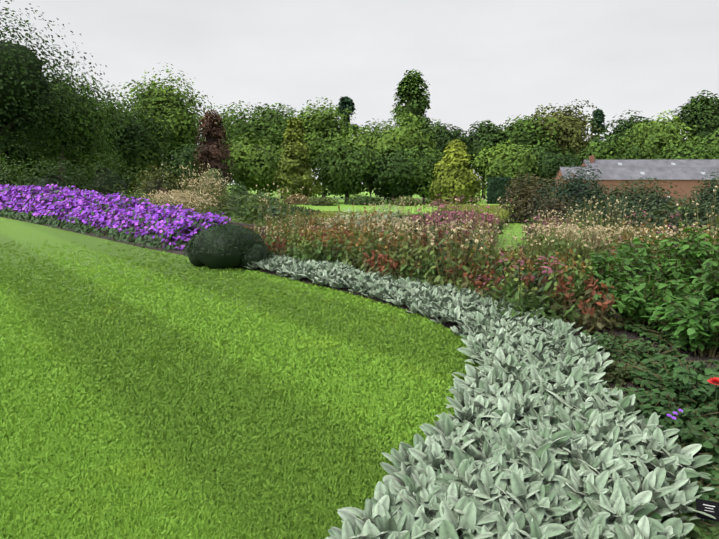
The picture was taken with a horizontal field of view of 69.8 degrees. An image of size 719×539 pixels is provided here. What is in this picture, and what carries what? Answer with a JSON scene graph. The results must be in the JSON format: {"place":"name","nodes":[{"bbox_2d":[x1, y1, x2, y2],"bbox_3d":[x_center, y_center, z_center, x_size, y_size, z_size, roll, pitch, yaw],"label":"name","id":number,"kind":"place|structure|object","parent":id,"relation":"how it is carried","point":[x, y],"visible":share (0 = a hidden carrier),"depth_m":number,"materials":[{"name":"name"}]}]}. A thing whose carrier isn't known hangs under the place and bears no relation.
{"place":"outdoors","nodes":[
{"label":"outdoors","id":0,"kind":"place"},
{"bbox_2d":[0,204,282,251],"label":"bank soil","id":1,"kind":"structure","parent":0,"point":[185,232],"depth_m":14.67,"materials":[{"name":"brown soil"}]},
{"bbox_2d":[0,185,690,538],"bbox_3d":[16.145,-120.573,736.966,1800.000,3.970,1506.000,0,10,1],"label":"ground","id":2,"kind":"structure","parent":0,"point":[21,232],"depth_m":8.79,"materials":[{"name":"green plant"}]},
{"bbox_2d":[0,134,20,168],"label":"tree","id":3,"kind":"object","parent":2,"relation":"on","point":[8,151],"visible":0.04,"depth_m":80.85,"materials":[{"name":"green plant"}]},
{"bbox_2d":[0,153,40,186],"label":"shrub","id":4,"kind":"object","parent":2,"relation":"on","point":[5,177],"visible":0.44,"depth_m":47.49,"materials":[{"name":"green plant"}]},
{"bbox_2d":[1,135,71,187],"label":"shrub","id":5,"kind":"object","parent":2,"relation":"on","point":[19,157],"visible":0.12,"depth_m":84.14,"materials":[{"name":"green plant"}]},
{"bbox_2d":[0,0,107,166],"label":"tree","id":6,"kind":"object","parent":2,"relation":"on","point":[26,88],"visible":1,"depth_m":57.36,"materials":[{"name":"green plant"}]},
{"bbox_2d":[10,157,99,190],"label":"shrub","id":7,"kind":"object","parent":2,"relation":"on","point":[50,179],"visible":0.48,"depth_m":54.56,"materials":[{"name":"green plant"}]},
{"bbox_2d":[1,57,133,181],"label":"tree","id":8,"kind":"object","parent":2,"relation":"on","point":[85,137],"visible":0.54,"depth_m":71.30,"materials":[{"name":"green plant"}]},
{"bbox_2d":[17,126,132,189],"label":"shrub","id":9,"kind":"object","parent":2,"relation":"on","point":[93,148],"visible":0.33,"depth_m":80.94,"materials":[{"name":"green plant"}]},
{"bbox_2d":[62,147,150,197],"bbox_3d":[-29.776,-10.307,62.718,12.703,8.985,10.506,0,10,1],"label":"shrub","id":10,"kind":"object","parent":2,"relation":"on","point":[105,179],"visible":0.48,"depth_m":60.98,"materials":[{"name":"green plant"}]},
{"bbox_2d":[81,93,175,175],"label":"tree","id":11,"kind":"object","parent":2,"relation":"on","point":[133,130],"visible":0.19,"depth_m":99.95,"materials":[{"name":"green plant"}]},
{"bbox_2d":[115,123,174,194],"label":"shrub","id":12,"kind":"object","parent":2,"relation":"on","point":[145,153],"visible":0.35,"depth_m":104.04,"materials":[{"name":"green plant"}]},
{"bbox_2d":[128,158,183,197],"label":"shrub","id":13,"kind":"object","parent":2,"relation":"on","point":[154,184],"visible":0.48,"depth_m":57.11,"materials":[{"name":"green plant"}]},
{"bbox_2d":[102,63,217,156],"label":"tree","id":14,"kind":"object","parent":2,"relation":"on","point":[160,100],"visible":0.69,"depth_m":116.10,"materials":[{"name":"green plant"}]},
{"bbox_2d":[152,188,176,197],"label":"red shrub","id":15,"kind":"object","parent":2,"relation":"on","point":[163,192],"visible":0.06,"depth_m":39.39,"materials":[{"name":"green plant"}]},
{"bbox_2d":[157,140,229,190],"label":"shrub","id":16,"kind":"object","parent":2,"relation":"on","point":[184,155],"visible":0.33,"depth_m":99.83,"materials":[{"name":"green plant"}]},
{"bbox_2d":[199,168,227,190],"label":"pale shrub","id":17,"kind":"object","parent":2,"relation":"on","point":[214,174],"visible":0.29,"depth_m":39.64,"materials":[{"name":"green plant"}]},
{"bbox_2d":[193,109,235,194],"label":"tree","id":18,"kind":"object","parent":2,"relation":"on","point":[213,154],"visible":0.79,"depth_m":92.08,"materials":[{"name":"brown plant"}]},
{"bbox_2d":[222,181,249,195],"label":"shrub","id":19,"kind":"object","parent":2,"relation":"on","point":[236,188],"visible":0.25,"depth_m":43.41,"materials":[{"name":"green plant"}]},
{"bbox_2d":[199,100,283,193],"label":"tree","id":20,"kind":"object","parent":2,"relation":"on","point":[238,126],"visible":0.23,"depth_m":166.23,"materials":[{"name":"green plant"}]},
{"bbox_2d":[222,130,285,194],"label":"tree","id":21,"kind":"object","parent":2,"relation":"on","point":[254,165],"visible":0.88,"depth_m":141.35,"materials":[{"name":"green plant"}]},
{"bbox_2d":[253,191,278,202],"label":"shrub","id":22,"kind":"object","parent":2,"relation":"on","point":[269,197],"visible":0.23,"depth_m":47.11,"materials":[{"name":"green plant"}]},
{"bbox_2d":[253,205,295,220],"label":"shrub","id":23,"kind":"object","parent":2,"relation":"on","point":[273,209],"visible":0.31,"depth_m":29.55,"materials":[{"name":"green plant"}]},
{"bbox_2d":[244,102,318,198],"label":"tree","id":24,"kind":"object","parent":2,"relation":"on","point":[280,116],"visible":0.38,"depth_m":170.84,"materials":[{"name":"green plant"}]},
{"bbox_2d":[283,193,310,204],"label":"shrub","id":25,"kind":"object","parent":2,"relation":"on","point":[292,199],"visible":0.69,"depth_m":116.06,"materials":[{"name":"green plant"}]},
{"bbox_2d":[272,117,323,200],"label":"tree","id":26,"kind":"object","parent":2,"relation":"on","point":[294,175],"visible":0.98,"depth_m":125.20,"materials":[{"name":"green plant"}]},
{"bbox_2d":[291,215,328,227],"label":"green shrub","id":27,"kind":"object","parent":2,"relation":"on","point":[308,219],"depth_m":23.79,"materials":[{"name":"green plant"}]},
{"bbox_2d":[305,195,338,205],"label":"shrub","id":28,"kind":"object","parent":2,"relation":"on","point":[318,201],"visible":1,"depth_m":109.81,"materials":[{"name":"green plant"}]},
{"bbox_2d":[295,97,355,198],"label":"tree","id":29,"kind":"object","parent":2,"relation":"on","point":[325,125],"visible":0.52,"depth_m":167.68,"materials":[{"name":"green plant"}]},
{"bbox_2d":[308,138,383,201],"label":"tree","id":30,"kind":"object","parent":2,"relation":"on","point":[340,172],"visible":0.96,"depth_m":131.90,"materials":[{"name":"green plant"}]},
{"bbox_2d":[336,96,358,134],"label":"tree","id":31,"kind":"object","parent":2,"relation":"on","point":[346,101],"visible":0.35,"depth_m":186.25,"materials":[{"name":"green plant"}]},
{"bbox_2d":[323,118,395,200],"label":"tree","id":32,"kind":"object","parent":2,"relation":"on","point":[357,139],"visible":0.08,"depth_m":155.59,"materials":[{"name":"green plant"}]},
{"bbox_2d":[7,163,718,336],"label":"border perennial","id":33,"kind":"object","parent":2,"relation":"on","point":[235,207],"depth_m":9.69,"materials":[{"name":"green plant"}]},
{"bbox_2d":[344,194,383,205],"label":"shrub","id":34,"kind":"object","parent":2,"relation":"on","point":[358,200],"visible":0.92,"depth_m":121.57,"materials":[{"name":"green plant"}]},
{"bbox_2d":[329,204,411,232],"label":"flowering plants","id":35,"kind":"object","parent":2,"relation":"on","point":[385,216],"visible":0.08,"depth_m":18.63,"materials":[{"name":"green plant"}]},
{"bbox_2d":[360,145,423,202],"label":"tree","id":36,"kind":"object","parent":2,"relation":"on","point":[390,179],"visible":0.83,"depth_m":132.55,"materials":[{"name":"green plant"}]},
{"bbox_2d":[362,112,436,198],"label":"tree","id":37,"kind":"object","parent":2,"relation":"on","point":[403,136],"visible":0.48,"depth_m":140.35,"materials":[{"name":"green plant"}]},
{"bbox_2d":[391,196,423,205],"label":"shrub","id":38,"kind":"object","parent":2,"relation":"on","point":[403,199],"visible":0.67,"depth_m":117.74,"materials":[{"name":"green plant"}]},
{"bbox_2d":[390,69,430,197],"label":"tree","id":39,"kind":"object","parent":2,"relation":"on","point":[409,90],"visible":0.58,"depth_m":175.23,"materials":[{"name":"green plant"}]},
{"bbox_2d":[402,146,443,203],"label":"tree","id":40,"kind":"object","parent":2,"relation":"on","point":[426,177],"visible":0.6,"depth_m":131.54,"materials":[{"name":"green plant"}]},
{"bbox_2d":[430,198,451,206],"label":"shrub","id":41,"kind":"object","parent":2,"relation":"on","point":[441,201],"visible":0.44,"depth_m":113.81,"materials":[{"name":"green plant"}]},
{"bbox_2d":[414,118,472,165],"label":"tree","id":42,"kind":"object","parent":2,"relation":"on","point":[443,134],"visible":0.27,"depth_m":168.42,"materials":[{"name":"green plant"}]},
{"bbox_2d":[425,139,484,205],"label":"tree","id":43,"kind":"object","parent":2,"relation":"on","point":[454,175],"visible":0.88,"depth_m":112.66,"materials":[{"name":"yellow plant"}]},
{"bbox_2d":[466,119,511,198],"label":"tree","id":44,"kind":"object","parent":2,"relation":"on","point":[480,137],"visible":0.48,"depth_m":173.78,"materials":[{"name":"green plant"}]},
{"bbox_2d":[470,140,543,197],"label":"tree","id":45,"kind":"object","parent":2,"relation":"on","point":[503,161],"visible":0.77,"depth_m":141.00,"materials":[{"name":"green plant"}]},
{"bbox_2d":[486,176,544,203],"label":"hedge","id":46,"kind":"object","parent":2,"relation":"on","point":[496,187],"visible":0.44,"depth_m":136.93,"materials":[{"name":"green plant"}]},
{"bbox_2d":[493,114,562,152],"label":"tree","id":47,"kind":"object","parent":2,"relation":"on","point":[525,132],"visible":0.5,"depth_m":167.73,"materials":[{"name":"green plant"}]},
{"bbox_2d":[499,168,564,223],"bbox_3d":[17.334,-6.869,50.974,7.011,6.323,6.983,3,10,19],"label":"acer shrub","id":48,"kind":"object","parent":2,"relation":"on","point":[521,199],"visible":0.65,"depth_m":50.67,"materials":[{"name":"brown plant"}]},
{"bbox_2d":[524,142,583,195],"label":"tree","id":49,"kind":"object","parent":2,"relation":"on","point":[552,161],"visible":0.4,"depth_m":140.75,"materials":[{"name":"green plant"}]},
{"bbox_2d":[526,192,581,234],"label":"shrub","id":50,"kind":"object","parent":2,"relation":"on","point":[549,208],"visible":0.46,"depth_m":32.23,"materials":[{"name":"green plant"}]},
{"bbox_2d":[528,99,600,157],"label":"tree","id":51,"kind":"object","parent":2,"relation":"on","point":[573,134],"visible":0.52,"depth_m":171.37,"materials":[{"name":"green plant"}]},
{"bbox_2d":[525,160,607,224],"bbox_3d":[18.494,-6.056,44.477,7.342,6.760,7.628,0,10,1],"label":"shrub","id":52,"kind":"object","parent":2,"relation":"on","point":[575,187],"visible":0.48,"depth_m":44.54,"materials":[{"name":"green plant"}]},
{"bbox_2d":[587,108,606,149],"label":"tree","id":53,"kind":"object","parent":2,"relation":"on","point":[599,115],"visible":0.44,"depth_m":190.19,"materials":[{"name":"green plant"}]},
{"bbox_2d":[556,194,654,234],"bbox_3d":[12.929,-2.316,26.678,4.743,3.143,5.555,-6,12,-34],"label":"shrub","id":54,"kind":"object","parent":2,"relation":"on","point":[607,208],"visible":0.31,"depth_m":26.17,"materials":[{"name":"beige plant"}]},
{"bbox_2d":[575,133,646,164],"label":"tree","id":55,"kind":"object","parent":2,"relation":"on","point":[599,151],"visible":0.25,"depth_m":140.90,"materials":[{"name":"green plant"}]},
{"bbox_2d":[564,176,686,227],"bbox_3d":[21.321,-5.074,41.729,8.876,4.891,10.258,-9,13,-41],"label":"shrub","id":56,"kind":"object","parent":2,"relation":"on","point":[654,199],"visible":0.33,"depth_m":40.27,"materials":[{"name":"green plant"}]},
{"bbox_2d":[594,110,660,147],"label":"tree","id":57,"kind":"object","parent":2,"relation":"on","point":[621,128],"visible":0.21,"depth_m":175.21,"materials":[{"name":"green plant"}]},
{"bbox_2d":[580,154,718,166],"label":"roof","id":58,"kind":"structure","parent":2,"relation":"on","point":[660,163],"depth_m":129.05,"materials":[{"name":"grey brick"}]},
{"bbox_2d":[590,226,718,296],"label":"leafy plant","id":59,"kind":"object","parent":2,"relation":"on","point":[682,262],"visible":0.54,"depth_m":6.90,"materials":[{"name":"green plant"}]},
{"bbox_2d":[618,110,702,158],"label":"tree","id":60,"kind":"object","parent":2,"relation":"on","point":[655,137],"visible":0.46,"depth_m":148.24,"materials":[{"name":"green plant"}]},
{"bbox_2d":[632,194,718,239],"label":"shrub","id":61,"kind":"object","parent":2,"relation":"on","point":[702,217],"visible":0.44,"depth_m":22.58,"materials":[{"name":"green plant"}]},
{"bbox_2d":[647,135,718,158],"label":"tree","id":62,"kind":"object","parent":2,"relation":"on","point":[687,152],"visible":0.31,"depth_m":136.31,"materials":[{"name":"green plant"}]},
{"bbox_2d":[667,90,718,144],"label":"tree","id":63,"kind":"object","parent":2,"relation":"on","point":[703,114],"visible":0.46,"depth_m":167.61,"materials":[{"name":"green plant"}]},
{"bbox_2d":[680,169,718,216],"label":"shrub","id":64,"kind":"object","parent":2,"relation":"on","point":[704,193],"visible":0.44,"depth_m":36.74,"materials":[{"name":"green plant"}]},
{"bbox_2d":[698,125,718,156],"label":"tree","id":65,"kind":"object","parent":2,"relation":"on","point":[713,136],"visible":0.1,"depth_m":160.71,"materials":[{"name":"green plant"}]},
{"bbox_2d":[0,0,718,184],"label":"sky","id":66,"kind":"structure","parent":0,"point":[495,61],"materials":[{"name":"white"}]},
{"bbox_2d":[8,218,718,538],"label":"bed soil","id":67,"kind":"structure","parent":0,"point":[628,333],"depth_m":5.62,"materials":[{"name":"black soil"}]},
{"bbox_2d":[0,183,230,250],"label":"purple flowers","id":68,"kind":"object","parent":67,"relation":"on","point":[98,217],"depth_m":17.70,"materials":[{"name":"purple plant"}]},
{"bbox_2d":[183,222,272,269],"bbox_3d":[-2.634,-0.422,10.207,1.490,1.032,1.643,-6,11,-30],"label":"box ball shrub","id":69,"kind":"object","parent":67,"relation":"on","point":[223,246],"visible":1,"depth_m":9.78,"materials":[{"name":"green plant"}]},
{"bbox_2d":[244,252,715,538],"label":"lamb's ear plants","id":70,"kind":"object","parent":67,"relation":"on","point":[478,464],"visible":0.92,"depth_m":2.92,"materials":[{"name":"grey plant"}]},
{"bbox_2d":[551,316,599,327],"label":"foliage","id":71,"kind":"object","parent":67,"relation":"on","point":[577,323],"visible":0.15,"depth_m":5.94,"materials":[{"name":"green plant"}]},
{"bbox_2d":[580,331,624,353],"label":"foliage","id":72,"kind":"object","parent":67,"relation":"on","point":[611,337],"visible":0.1,"depth_m":5.13,"materials":[{"name":"green plant"}]},
{"bbox_2d":[574,331,638,353],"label":"ground cover plant","id":73,"kind":"object","parent":67,"relation":"on","point":[616,342],"visible":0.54,"depth_m":5.04,"materials":[{"name":"green plant"}]},
{"bbox_2d":[571,249,667,315],"bbox_3d":[3.363,0.158,6.566,1.033,0.813,1.089,0,10,1],"label":"leafy plant","id":74,"kind":"object","parent":67,"relation":"on","point":[600,274],"visible":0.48,"depth_m":6.53,"materials":[{"name":"green plant"}]},
{"bbox_2d":[601,381,651,418],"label":"foliage","id":75,"kind":"object","parent":67,"relation":"on","point":[606,385],"visible":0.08,"depth_m":4.02,"materials":[{"name":"green plant"}]},
{"bbox_2d":[601,358,652,388],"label":"foliage","id":76,"kind":"object","parent":67,"relation":"on","point":[617,374],"visible":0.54,"depth_m":4.31,"materials":[{"name":"green plant"}]},
{"bbox_2d":[601,312,670,340],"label":"foliage","id":77,"kind":"object","parent":67,"relation":"on","point":[636,325],"visible":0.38,"depth_m":5.66,"materials":[{"name":"green plant"}]},
{"bbox_2d":[610,511,662,529],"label":"ground cover plant","id":78,"kind":"object","parent":67,"relation":"on","point":[654,514],"visible":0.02,"depth_m":2.38,"materials":[{"name":"green plant"}]},
{"bbox_2d":[593,272,702,328],"bbox_3d":[3.327,0.360,5.918,1.271,0.635,1.221,0,10,1],"label":"leafy plant","id":79,"kind":"object","parent":67,"relation":"on","point":[633,301],"visible":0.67,"depth_m":5.76,"materials":[{"name":"green plant"}]},
{"bbox_2d":[600,338,718,367],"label":"ground cover plant","id":80,"kind":"object","parent":67,"relation":"on","point":[643,350],"visible":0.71,"depth_m":4.68,"materials":[{"name":"green plant"}]},
{"bbox_2d":[605,386,718,436],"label":"ground cover plant","id":81,"kind":"object","parent":67,"relation":"on","point":[663,404],"visible":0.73,"depth_m":3.45,"materials":[{"name":"green plant"}]},
{"bbox_2d":[666,409,682,420],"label":"purple flowers","id":82,"kind":"object","parent":81,"relation":"on","point":[674,412],"visible":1,"depth_m":3.09,"materials":[{"name":"purple plant"}]},
{"bbox_2d":[618,353,718,406],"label":"ground cover plant","id":83,"kind":"object","parent":67,"relation":"on","point":[661,376],"visible":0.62,"depth_m":4.01,"materials":[{"name":"green plant"}]},
{"bbox_2d":[645,435,703,458],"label":"foliage","id":84,"kind":"object","parent":67,"relation":"on","point":[683,445],"visible":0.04,"depth_m":3.16,"materials":[{"name":"green plant"}]},
{"bbox_2d":[640,290,718,357],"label":"leafy plant","id":85,"kind":"object","parent":67,"relation":"on","point":[694,323],"visible":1,"depth_m":4.93,"materials":[{"name":"green plant"}]},
{"bbox_2d":[640,324,718,351],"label":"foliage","id":86,"kind":"object","parent":67,"relation":"on","point":[672,342],"visible":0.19,"depth_m":5.26,"materials":[{"name":"green plant"}]},
{"bbox_2d":[641,488,718,538],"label":"foliage","id":87,"kind":"object","parent":67,"relation":"on","point":[702,525],"visible":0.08,"depth_m":2.46,"materials":[{"name":"green plant"}]},
{"bbox_2d":[666,467,718,501],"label":"ground cover plant","id":88,"kind":"object","parent":67,"relation":"on","point":[712,495],"visible":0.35,"depth_m":2.71,"materials":[{"name":"green plant"}]},
{"bbox_2d":[676,257,718,309],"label":"leafy plant","id":89,"kind":"object","parent":67,"relation":"on","point":[710,290],"visible":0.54,"depth_m":5.58,"materials":[{"name":"green plant"}]},
{"bbox_2d":[678,367,718,418],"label":"ground cover plant","id":90,"kind":"object","parent":67,"relation":"on","point":[704,392],"visible":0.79,"depth_m":3.64,"materials":[{"name":"green plant"}]},
{"bbox_2d":[680,416,718,463],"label":"ground cover plant","id":91,"kind":"object","parent":67,"relation":"on","point":[709,440],"visible":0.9,"depth_m":3.11,"materials":[{"name":"green plant"}]},
{"bbox_2d":[689,521,718,538],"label":"foliage","id":92,"kind":"object","parent":67,"relation":"on","point":[705,534],"visible":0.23,"depth_m":2.42,"materials":[{"name":"green plant"}]},
{"bbox_2d":[693,460,718,487],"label":"ground cover plant","id":93,"kind":"object","parent":67,"relation":"on","point":[712,469],"visible":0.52,"depth_m":2.90,"materials":[{"name":"green plant"}]},
{"bbox_2d":[696,498,718,522],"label":"plant label","id":94,"kind":"object","parent":67,"relation":"on","point":[709,507],"visible":0.81,"depth_m":2.44,"materials":[{"name":"black plastic"}]},
{"bbox_2d":[708,377,718,415],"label":"red dahlia","id":95,"kind":"object","parent":67,"relation":"on","point":[714,380],"visible":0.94,"depth_m":3.41,"materials":[{"name":"red plant"}]},
{"bbox_2d":[554,167,718,205],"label":"barn range","id":96,"kind":"structure","parent":0,"point":[685,179],"depth_m":117.31,"materials":[{"name":"red brick"}]}
]}

